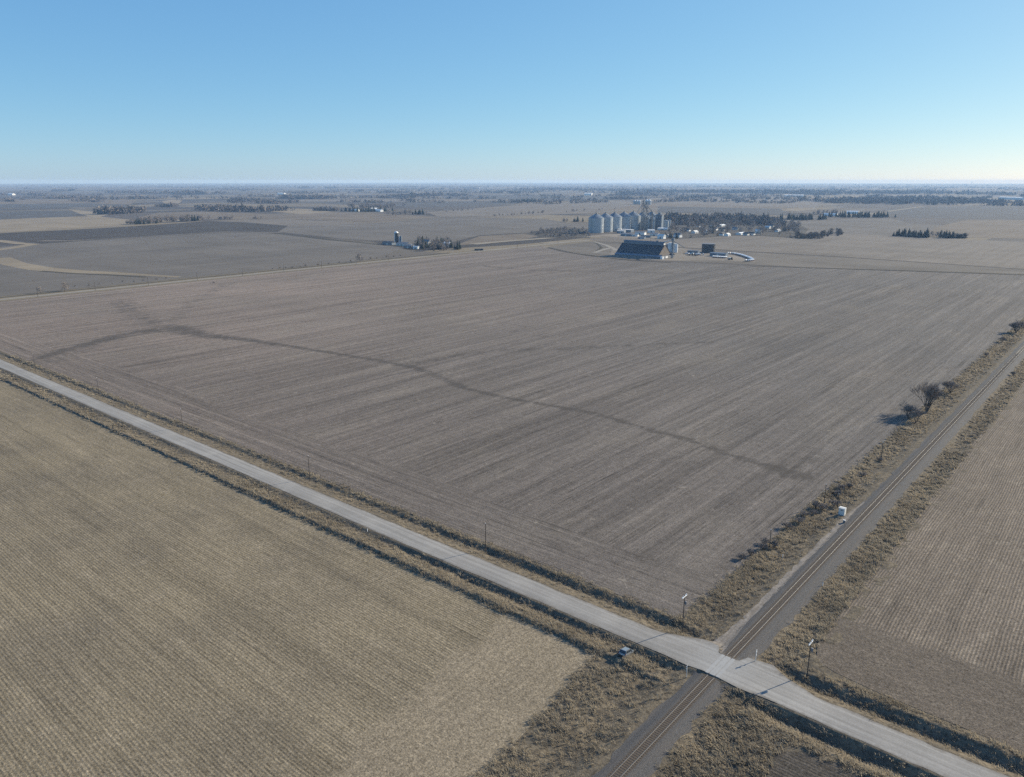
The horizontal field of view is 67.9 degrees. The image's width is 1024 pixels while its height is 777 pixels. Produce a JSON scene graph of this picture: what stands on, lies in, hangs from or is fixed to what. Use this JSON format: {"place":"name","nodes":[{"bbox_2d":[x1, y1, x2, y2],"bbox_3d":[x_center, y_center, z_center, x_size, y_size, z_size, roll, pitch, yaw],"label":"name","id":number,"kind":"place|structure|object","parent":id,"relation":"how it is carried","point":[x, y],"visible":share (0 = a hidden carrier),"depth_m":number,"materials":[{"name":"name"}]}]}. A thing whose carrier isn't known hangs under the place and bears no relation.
{"place":"outdoors","nodes":[
{"label":"outdoors","id":0,"kind":"place"},
{"bbox_2d":[0,240,36,249],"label":"dirt track","id":1,"kind":"structure","parent":0,"point":[19,246],"depth_m":1305.56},
{"bbox_2d":[0,211,80,218],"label":"field","id":2,"kind":"structure","parent":0,"point":[26,214],"depth_m":2462.93,"materials":[{"name":"soil"}]},
{"bbox_2d":[0,203,128,207],"bbox_3d":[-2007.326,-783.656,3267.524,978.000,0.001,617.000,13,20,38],"label":"field","id":3,"kind":"structure","parent":0,"point":[69,205],"depth_m":3353.88,"materials":[{"name":"soil"}]},
{"bbox_2d":[0,199,136,204],"bbox_3d":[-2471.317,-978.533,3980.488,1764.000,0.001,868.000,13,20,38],"label":"field","id":4,"kind":"structure","parent":0,"point":[51,201],"depth_m":3998.66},
{"bbox_2d":[69,209,107,217],"bbox_3d":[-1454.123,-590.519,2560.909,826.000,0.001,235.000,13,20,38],"label":"field","id":5,"kind":"structure","parent":0,"point":[89,213],"depth_m":2498.89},
{"bbox_2d":[0,257,180,276],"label":"dirt track","id":6,"kind":"structure","parent":0,"point":[11,262],"depth_m":938.88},
{"bbox_2d":[41,271,145,276],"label":"ditch","id":7,"kind":"object","parent":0,"point":[92,274],"visible":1,"depth_m":888.87,"materials":[{"name":"brown plant"}]},
{"bbox_2d":[0,216,190,232],"bbox_3d":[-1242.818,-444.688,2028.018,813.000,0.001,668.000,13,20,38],"label":"field","id":8,"kind":"structure","parent":0,"point":[23,224],"depth_m":1947.09,"materials":[{"name":"soil"}]},
{"bbox_2d":[0,221,286,242],"bbox_3d":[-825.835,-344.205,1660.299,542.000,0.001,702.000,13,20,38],"label":"field","id":9,"kind":"structure","parent":0,"point":[162,229],"depth_m":1640.06,"materials":[{"name":"soil"}]},
{"bbox_2d":[162,200,181,203],"bbox_3d":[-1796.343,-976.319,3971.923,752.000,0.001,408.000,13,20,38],"label":"field","id":10,"kind":"structure","parent":0,"point":[172,201],"depth_m":3994.01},
{"bbox_2d":[0,232,403,295],"bbox_3d":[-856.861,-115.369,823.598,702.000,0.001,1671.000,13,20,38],"label":"field","id":11,"kind":"structure","parent":0,"point":[191,255],"depth_m":1100.37,"materials":[{"name":"soil"}]},
{"bbox_2d":[137,211,290,219],"bbox_3d":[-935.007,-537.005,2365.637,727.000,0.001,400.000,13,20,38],"label":"field","id":12,"kind":"structure","parent":0,"point":[215,215],"depth_m":2393.57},
{"bbox_2d":[42,232,402,246],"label":"ditch","id":13,"kind":"object","parent":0,"point":[255,232],"visible":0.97,"depth_m":1440.04,"materials":[{"name":"brown plant"}]},
{"bbox_2d":[223,219,357,225],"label":"field","id":14,"kind":"structure","parent":0,"point":[285,222],"depth_m":1993.44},
{"bbox_2d":[0,380,593,776],"bbox_3d":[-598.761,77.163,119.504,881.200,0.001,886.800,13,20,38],"label":"stubble field","id":15,"kind":"structure","parent":0,"point":[162,615],"depth_m":181.59,"materials":[{"name":"plant"}]},
{"bbox_2d":[271,207,329,213],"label":"field","id":16,"kind":"structure","parent":0,"point":[302,211],"depth_m":2703.46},
{"bbox_2d":[274,212,436,222],"bbox_3d":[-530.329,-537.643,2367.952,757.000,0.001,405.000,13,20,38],"label":"field","id":17,"kind":"structure","parent":0,"point":[354,217],"depth_m":2263.67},
{"bbox_2d":[297,199,509,201],"bbox_3d":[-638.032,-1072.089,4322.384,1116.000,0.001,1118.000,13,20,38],"label":"field","id":18,"kind":"structure","parent":0,"point":[400,201],"depth_m":4196.95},
{"bbox_2d":[0,217,816,299],"bbox_3d":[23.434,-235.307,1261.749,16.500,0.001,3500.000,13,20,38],"label":"road","id":19,"kind":"structure","parent":0,"point":[269,272],"depth_m":888.26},
{"bbox_2d":[311,201,515,206],"bbox_3d":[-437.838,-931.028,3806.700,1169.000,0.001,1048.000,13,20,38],"label":"field","id":20,"kind":"structure","parent":0,"point":[446,204],"depth_m":3648.72,"materials":[{"name":"soil"}]},
{"bbox_2d":[278,218,587,244],"bbox_3d":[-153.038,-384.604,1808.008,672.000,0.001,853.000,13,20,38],"label":"field","id":21,"kind":"structure","parent":0,"point":[455,229],"depth_m":1742.62,"materials":[{"name":"soil"}]},
{"bbox_2d":[461,233,536,244],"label":"field","id":22,"kind":"structure","parent":0,"point":[489,238],"depth_m":1440.50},
{"bbox_2d":[0,359,1008,776],"bbox_3d":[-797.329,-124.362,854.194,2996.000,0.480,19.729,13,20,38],"label":"road","id":23,"kind":"structure","parent":0,"point":[764,679],"depth_m":185.24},
{"bbox_2d":[705,654,734,677],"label":"level crossing","id":24,"kind":"object","parent":23,"relation":"on","point":[721,664],"visible":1,"depth_m":170.47,"materials":[{"name":"concrete"}]},
{"bbox_2d":[473,238,548,243],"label":"grass strip","id":25,"kind":"object","parent":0,"point":[509,240],"depth_m":1391.58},
{"bbox_2d":[0,246,1023,618],"bbox_3d":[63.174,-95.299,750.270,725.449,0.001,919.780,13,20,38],"label":"harvested field","id":26,"kind":"structure","parent":0,"point":[664,436],"depth_m":426.34,"materials":[{"name":"soil"}]},
{"bbox_2d":[0,182,1023,776],"bbox_3d":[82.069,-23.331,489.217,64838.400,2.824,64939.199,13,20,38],"label":"ground","id":27,"kind":"structure","parent":0,"point":[858,748],"depth_m":226.90,"materials":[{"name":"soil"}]},
{"bbox_2d":[37,195,101,198],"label":"woods","id":28,"kind":"object","parent":27,"relation":"on","point":[72,196],"visible":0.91,"depth_m":4599.45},
{"bbox_2d":[93,204,146,213],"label":"woods","id":29,"kind":"object","parent":27,"relation":"on","point":[121,209],"visible":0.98,"depth_m":2500.23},
{"bbox_2d":[105,190,147,192],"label":"woods","id":30,"kind":"object","parent":27,"relation":"on","point":[128,191],"visible":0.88,"depth_m":6786.88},
{"bbox_2d":[95,195,157,199],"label":"woods","id":31,"kind":"object","parent":27,"relation":"on","point":[131,198],"visible":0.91,"depth_m":4439.04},
{"bbox_2d":[141,190,175,193],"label":"woods","id":32,"kind":"object","parent":27,"relation":"on","point":[158,192],"visible":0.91,"depth_m":6373.24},
{"bbox_2d":[43,232,280,240],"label":"grass strip","id":33,"kind":"object","parent":27,"relation":"on","point":[149,236],"depth_m":1466.20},
{"bbox_2d":[155,202,178,206],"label":"woods","id":34,"kind":"object","parent":27,"relation":"on","point":[170,204],"visible":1,"depth_m":3187.80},
{"bbox_2d":[0,186,338,201],"bbox_3d":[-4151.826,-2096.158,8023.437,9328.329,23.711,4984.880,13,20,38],"label":"woods","id":35,"kind":"object","parent":27,"relation":"on","point":[72,199],"visible":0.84,"depth_m":5654.35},
{"bbox_2d":[171,189,205,194],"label":"woods","id":36,"kind":"object","parent":27,"relation":"on","point":[185,191],"visible":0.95,"depth_m":6054.39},
{"bbox_2d":[0,259,379,296],"bbox_3d":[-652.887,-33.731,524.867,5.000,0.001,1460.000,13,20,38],"label":"verge","id":37,"kind":"structure","parent":27,"relation":"on","point":[177,279],"depth_m":844.10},
{"bbox_2d":[0,253,445,297],"bbox_3d":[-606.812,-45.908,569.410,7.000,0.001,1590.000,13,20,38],"label":"ditch","id":38,"kind":"object","parent":27,"relation":"on","point":[211,276],"visible":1,"depth_m":861.54,"materials":[{"name":"brown plant"}]},
{"bbox_2d":[194,203,295,211],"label":"woods","id":39,"kind":"object","parent":27,"relation":"on","point":[227,207],"visible":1,"depth_m":2736.31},
{"bbox_2d":[227,197,273,203],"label":"woods","id":40,"kind":"object","parent":27,"relation":"on","point":[260,201],"visible":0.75,"depth_m":3775.51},
{"bbox_2d":[19,184,506,185],"bbox_3d":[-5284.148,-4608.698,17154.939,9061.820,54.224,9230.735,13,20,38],"label":"woods","id":41,"kind":"object","parent":27,"relation":"on","point":[277,185],"visible":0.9,"depth_m":16880.89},
{"bbox_2d":[238,193,287,196],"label":"woods","id":42,"kind":"object","parent":27,"relation":"on","point":[248,195],"visible":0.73,"depth_m":5206.68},
{"bbox_2d":[0,245,531,298],"bbox_3d":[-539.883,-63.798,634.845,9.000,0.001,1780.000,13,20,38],"label":"verge","id":43,"kind":"structure","parent":27,"relation":"on","point":[236,274],"depth_m":870.53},
{"bbox_2d":[0,246,534,301],"bbox_3d":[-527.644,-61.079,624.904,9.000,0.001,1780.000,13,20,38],"label":"verge","id":44,"kind":"structure","parent":27,"relation":"on","point":[242,276],"depth_m":861.56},
{"bbox_2d":[8,185,538,187],"bbox_3d":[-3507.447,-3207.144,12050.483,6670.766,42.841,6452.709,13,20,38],"label":"woods","id":45,"kind":"object","parent":27,"relation":"on","point":[273,187],"visible":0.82,"depth_m":12201.18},
{"bbox_2d":[261,199,298,203],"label":"woods","id":46,"kind":"object","parent":27,"relation":"on","point":[284,201],"visible":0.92,"depth_m":3684.42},
{"bbox_2d":[275,193,332,198],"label":"woods","id":47,"kind":"object","parent":27,"relation":"on","point":[306,196],"visible":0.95,"depth_m":4541.02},
{"bbox_2d":[312,206,338,210],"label":"woods","id":48,"kind":"object","parent":27,"relation":"on","point":[325,209],"visible":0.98,"depth_m":2755.93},
{"bbox_2d":[382,241,395,244],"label":"barn","id":49,"kind":"structure","parent":27,"relation":"on","point":[388,242],"depth_m":1299.66,"materials":[{"name":"white metal"}]},
{"bbox_2d":[376,190,408,192],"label":"woods","id":50,"kind":"object","parent":27,"relation":"on","point":[387,191],"visible":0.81,"depth_m":6938.17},
{"bbox_2d":[394,231,398,242],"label":"silo","id":51,"kind":"object","parent":27,"relation":"on","point":[396,238],"visible":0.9,"depth_m":1334.25,"materials":[{"name":"white metal"}]},
{"bbox_2d":[386,192,443,196],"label":"woods","id":52,"kind":"object","parent":27,"relation":"on","point":[410,194],"visible":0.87,"depth_m":5151.73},
{"bbox_2d":[320,186,696,204],"bbox_3d":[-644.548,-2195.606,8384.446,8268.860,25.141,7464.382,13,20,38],"label":"woods","id":53,"kind":"object","parent":27,"relation":"on","point":[519,201],"visible":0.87,"depth_m":4885.69,"materials":[{"name":"plant"}]},
{"bbox_2d":[470,633,682,776],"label":"rough grass","id":54,"kind":"structure","parent":27,"relation":"on","point":[616,646],"depth_m":157.93,"materials":[{"name":"plant"}]},
{"bbox_2d":[507,187,649,190],"bbox_3d":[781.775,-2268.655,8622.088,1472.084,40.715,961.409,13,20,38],"label":"woods","id":55,"kind":"object","parent":27,"relation":"on","point":[581,189],"visible":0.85,"depth_m":8497.99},
{"bbox_2d":[543,241,617,249],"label":"gravel lane","id":56,"kind":"structure","parent":27,"relation":"on","point":[612,248],"depth_m":1325.06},
{"bbox_2d":[588,213,603,232],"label":"grain bin","id":57,"kind":"object","parent":27,"relation":"on","point":[596,223],"visible":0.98,"depth_m":1588.34,"materials":[{"name":"metal"}]},
{"bbox_2d":[601,212,612,231],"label":"grain bin","id":58,"kind":"object","parent":27,"relation":"on","point":[608,222],"visible":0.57,"depth_m":1613.06,"materials":[{"name":"metal"}]},
{"bbox_2d":[550,248,670,262],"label":"ditch","id":59,"kind":"object","parent":27,"relation":"in","point":[599,256],"visible":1,"depth_m":1098.07,"materials":[{"name":"brown plant"}]},
{"bbox_2d":[611,212,621,231],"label":"grain bin","id":60,"kind":"object","parent":27,"relation":"on","point":[617,221],"visible":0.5,"depth_m":1639.36,"materials":[{"name":"metal"}]},
{"bbox_2d":[603,196,646,199],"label":"woods","id":61,"kind":"object","parent":27,"relation":"on","point":[619,197],"visible":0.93,"depth_m":4453.77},
{"bbox_2d":[619,211,630,228],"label":"grain bin","id":62,"kind":"object","parent":27,"relation":"on","point":[626,220],"visible":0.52,"depth_m":1667.04,"materials":[{"name":"metal"}]},
{"bbox_2d":[618,647,633,656],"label":"parked suv","id":63,"kind":"object","parent":27,"relation":"on","point":[624,651],"visible":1,"depth_m":174.70,"materials":[{"name":"silver metal"}]},
{"bbox_2d":[585,234,670,238],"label":"gravel yard","id":64,"kind":"structure","parent":27,"relation":"on","point":[610,235],"depth_m":1489.74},
{"bbox_2d":[614,190,651,194],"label":"woods","id":65,"kind":"object","parent":27,"relation":"on","point":[625,192],"visible":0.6,"depth_m":5919.69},
{"bbox_2d":[629,211,640,229],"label":"grain bin","id":66,"kind":"object","parent":27,"relation":"on","point":[635,221],"visible":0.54,"depth_m":1696.22,"materials":[{"name":"metal"}]},
{"bbox_2d":[636,200,648,229],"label":"elevator tower","id":67,"kind":"structure","parent":27,"relation":"on","point":[643,205],"depth_m":1682.45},
{"bbox_2d":[615,240,674,258],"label":"fertilizer shed","id":68,"kind":"structure","parent":27,"relation":"on","point":[657,249],"depth_m":1088.98,"materials":[{"name":"black metal"}]},
{"bbox_2d":[644,202,654,229],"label":"elevator tower","id":69,"kind":"structure","parent":27,"relation":"on","point":[646,213],"depth_m":1683.71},
{"bbox_2d":[655,213,663,228],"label":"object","id":70,"kind":"structure","parent":27,"relation":"on","point":[659,218],"depth_m":1708.93,"materials":[{"name":"silver metal"}]},
{"bbox_2d":[592,671,727,776],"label":"ballast bed","id":71,"kind":"object","parent":27,"relation":"on","point":[645,765],"visible":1,"depth_m":151.30,"materials":[{"name":"gravel"}]},
{"bbox_2d":[664,238,684,257],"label":"conveyor leg","id":72,"kind":"object","parent":27,"relation":"on","point":[673,246],"visible":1,"depth_m":1070.11,"materials":[{"name":"grey metal"}]},
{"bbox_2d":[610,246,755,262],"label":"gravel yard","id":73,"kind":"structure","parent":27,"relation":"on","point":[680,255],"depth_m":1084.38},
{"bbox_2d":[682,593,686,631],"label":"utility pole","id":74,"kind":"object","parent":27,"relation":"on","point":[684,596],"visible":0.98,"depth_m":184.24,"materials":[{"name":"brown wood"}]},
{"bbox_2d":[702,243,715,252],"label":"storage tank","id":75,"kind":"object","parent":27,"relation":"on","point":[708,247],"visible":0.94,"depth_m":1152.17,"materials":[{"name":"metal"}]},
{"bbox_2d":[710,252,727,255],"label":"shed","id":76,"kind":"structure","parent":27,"relation":"on","point":[717,254],"depth_m":1099.50,"materials":[{"name":"white metal"}]},
{"bbox_2d":[621,188,817,193],"bbox_3d":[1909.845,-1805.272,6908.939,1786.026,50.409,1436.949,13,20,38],"label":"woods","id":77,"kind":"object","parent":27,"relation":"on","point":[740,191],"visible":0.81,"depth_m":6796.74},
{"bbox_2d":[664,210,786,225],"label":"woods","id":78,"kind":"object","parent":27,"relation":"on","point":[676,218],"visible":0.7,"depth_m":1944.34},
{"bbox_2d":[654,685,830,776],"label":"rough grass","id":79,"kind":"structure","parent":27,"relation":"on","point":[755,712],"depth_m":148.81,"materials":[{"name":"plant"}]},
{"bbox_2d":[524,184,1012,185],"bbox_3d":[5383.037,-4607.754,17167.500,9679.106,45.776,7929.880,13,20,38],"label":"woods","id":80,"kind":"object","parent":27,"relation":"on","point":[772,184],"visible":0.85,"depth_m":16796.08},
{"bbox_2d":[769,539,778,547],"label":"bush","id":81,"kind":"object","parent":27,"relation":"on","point":[774,543],"visible":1,"depth_m":226.97,"materials":[{"name":"brown plant"}]},
{"bbox_2d":[550,185,1022,187],"bbox_3d":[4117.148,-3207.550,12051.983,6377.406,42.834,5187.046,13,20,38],"label":"woods","id":82,"kind":"object","parent":27,"relation":"on","point":[786,186],"visible":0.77,"depth_m":12377.91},
{"bbox_2d":[550,241,1023,274],"bbox_3d":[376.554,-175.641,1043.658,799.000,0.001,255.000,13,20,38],"label":"verge","id":83,"kind":"structure","parent":27,"relation":"on","point":[589,248],"depth_m":1018.78,"materials":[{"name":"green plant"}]},
{"bbox_2d":[709,502,864,652],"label":"dirt lane","id":84,"kind":"structure","parent":27,"relation":"on","point":[730,634],"depth_m":202.12,"materials":[{"name":"gravel"}]},
{"bbox_2d":[806,639,812,677],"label":"utility pole","id":85,"kind":"object","parent":27,"relation":"on","point":[811,649],"visible":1,"depth_m":166.89,"materials":[{"name":"brown wood"}]},
{"bbox_2d":[838,506,845,515],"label":"signal cabin","id":86,"kind":"object","parent":27,"relation":"on","point":[842,511],"visible":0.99,"depth_m":249.28,"materials":[{"name":"metal"}]},
{"bbox_2d":[662,186,1023,205],"bbox_3d":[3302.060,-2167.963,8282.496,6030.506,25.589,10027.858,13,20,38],"label":"woods","id":87,"kind":"object","parent":27,"relation":"on","point":[920,201],"visible":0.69,"depth_m":4623.78,"materials":[{"name":"plant"}]},
{"bbox_2d":[667,318,1023,640],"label":"trackside grass","id":88,"kind":"structure","parent":27,"relation":"on","point":[1012,338],"depth_m":252.00,"materials":[{"name":"plant"}]},
{"bbox_2d":[719,341,1023,660],"bbox_3d":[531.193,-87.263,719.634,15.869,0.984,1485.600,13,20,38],"label":"ballast bed","id":89,"kind":"object","parent":27,"relation":"on","point":[786,613],"visible":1,"depth_m":232.06,"materials":[{"name":"gravel"}]},
{"bbox_2d":[606,349,1023,776],"bbox_3d":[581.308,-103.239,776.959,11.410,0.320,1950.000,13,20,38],"label":"railway track","id":90,"kind":"structure","parent":89,"relation":"on","point":[900,479],"depth_m":200.68,"materials":[{"name":"metal"}]},
{"bbox_2d":[759,189,1016,194],"bbox_3d":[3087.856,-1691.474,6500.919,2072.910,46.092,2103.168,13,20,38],"label":"woods","id":91,"kind":"object","parent":27,"relation":"on","point":[844,191],"visible":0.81,"depth_m":6294.61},
{"bbox_2d":[762,360,1023,680],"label":"trackside grass","id":92,"kind":"structure","parent":27,"relation":"on","point":[882,547],"depth_m":229.42,"materials":[{"name":"plant"}]},
{"bbox_2d":[768,266,1023,274],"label":"ditch","id":93,"kind":"object","parent":27,"relation":"in","point":[909,270],"visible":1,"depth_m":927.03,"materials":[{"name":"brown plant"}]},
{"bbox_2d":[795,194,1020,203],"bbox_3d":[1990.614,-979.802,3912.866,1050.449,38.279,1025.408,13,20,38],"label":"woods","id":94,"kind":"object","parent":27,"relation":"on","point":[867,200],"visible":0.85,"depth_m":3789.10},
{"bbox_2d":[900,402,920,418],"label":"bush","id":95,"kind":"object","parent":27,"relation":"on","point":[907,408],"visible":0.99,"depth_m":349.31,"materials":[{"name":"brown plant"}]},
{"bbox_2d":[905,407,926,422],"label":"bush","id":96,"kind":"object","parent":27,"relation":"on","point":[918,413],"visible":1,"depth_m":345.06,"materials":[{"name":"brown plant"}]},
{"bbox_2d":[872,194,969,197],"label":"woods","id":97,"kind":"object","parent":27,"relation":"on","point":[914,196],"visible":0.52,"depth_m":4712.60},
{"bbox_2d":[909,381,944,411],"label":"bare tree","id":98,"kind":"object","parent":27,"relation":"on","point":[931,392],"visible":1,"depth_m":357.24,"materials":[{"name":"brown plant"}]},
{"bbox_2d":[942,381,959,392],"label":"bush","id":99,"kind":"object","parent":27,"relation":"on","point":[950,384],"visible":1,"depth_m":392.96,"materials":[{"name":"brown plant"}]},
{"bbox_2d":[1008,319,1023,332],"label":"bare tree","id":100,"kind":"object","parent":27,"relation":"on","point":[1015,325],"visible":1,"depth_m":547.04,"materials":[{"name":"brown plant"}]},
{"bbox_2d":[0,0,1023,183],"label":"sky","id":101,"kind":"structure","parent":0,"point":[92,91],"materials":[{"name":"blue"}]},
{"bbox_2d":[440,195,616,199],"bbox_3d":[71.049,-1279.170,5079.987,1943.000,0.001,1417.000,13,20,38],"label":"field","id":102,"kind":"structure","parent":0,"point":[525,197],"depth_m":4945.68,"materials":[{"name":"soil"}]},
{"bbox_2d":[427,201,633,216],"bbox_3d":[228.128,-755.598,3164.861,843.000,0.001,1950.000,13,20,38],"label":"field","id":103,"kind":"structure","parent":0,"point":[555,208],"depth_m":2889.03,"materials":[{"name":"soil"}]},
{"bbox_2d":[527,227,589,237],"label":"village ground","id":104,"kind":"structure","parent":0,"point":[579,235],"depth_m":1546.50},
{"bbox_2d":[541,237,610,245],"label":"field","id":105,"kind":"structure","parent":0,"point":[567,241],"depth_m":1370.26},
{"bbox_2d":[588,203,785,212],"bbox_3d":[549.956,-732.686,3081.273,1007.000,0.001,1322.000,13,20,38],"label":"field","id":106,"kind":"structure","parent":0,"point":[652,206],"depth_m":3105.63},
{"bbox_2d":[657,206,786,214],"bbox_3d":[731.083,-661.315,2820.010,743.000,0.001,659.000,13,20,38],"label":"field","id":107,"kind":"structure","parent":0,"point":[709,210],"depth_m":2792.19,"materials":[{"name":"soil"}]},
{"bbox_2d":[659,221,807,239],"bbox_3d":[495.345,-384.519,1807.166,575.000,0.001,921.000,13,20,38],"label":"village ground","id":108,"kind":"structure","parent":0,"point":[767,232],"depth_m":1606.14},
{"bbox_2d":[657,198,821,207],"bbox_3d":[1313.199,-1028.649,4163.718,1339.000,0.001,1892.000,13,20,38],"label":"field","id":109,"kind":"structure","parent":0,"point":[807,204],"depth_m":3648.53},
{"bbox_2d":[583,233,1023,268],"bbox_3d":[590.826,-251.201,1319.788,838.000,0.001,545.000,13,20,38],"label":"field","id":110,"kind":"structure","parent":0,"point":[999,254],"depth_m":1246.58,"materials":[{"name":"soil"}]},
{"bbox_2d":[757,750,865,776],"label":"tilled field","id":111,"kind":"structure","parent":0,"point":[793,764],"depth_m":142.29,"materials":[{"name":"soil"}]},
{"bbox_2d":[788,218,1023,234],"bbox_3d":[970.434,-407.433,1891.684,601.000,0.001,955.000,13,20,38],"label":"field","id":112,"kind":"structure","parent":0,"point":[884,226],"depth_m":1819.41,"materials":[{"name":"soil"}]},
{"bbox_2d":[817,381,1023,752],"bbox_3d":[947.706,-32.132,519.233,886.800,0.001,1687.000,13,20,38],"label":"stubble field","id":113,"kind":"structure","parent":0,"point":[935,627],"depth_m":194.26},
{"bbox_2d":[884,205,1023,218],"bbox_3d":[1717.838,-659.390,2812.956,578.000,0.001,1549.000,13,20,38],"label":"field","id":114,"kind":"structure","parent":0,"point":[975,212],"depth_m":2616.93,"materials":[{"name":"soil"}]},
{"bbox_2d":[891,206,1018,210],"bbox_3d":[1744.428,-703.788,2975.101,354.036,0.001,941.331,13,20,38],"label":"dirt track","id":115,"kind":"structure","parent":0,"point":[938,206],"depth_m":3221.78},
{"bbox_2d":[929,220,1023,238],"bbox_3d":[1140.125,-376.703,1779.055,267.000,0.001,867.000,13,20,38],"label":"field","id":116,"kind":"structure","parent":0,"point":[1010,229],"depth_m":1742.39,"materials":[{"name":"soil"}]},
{"bbox_2d":[998,197,1023,199],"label":"warehouse","id":117,"kind":"structure","parent":0,"point":[1015,198],"depth_m":4380.74,"materials":[{"name":"white metal"}]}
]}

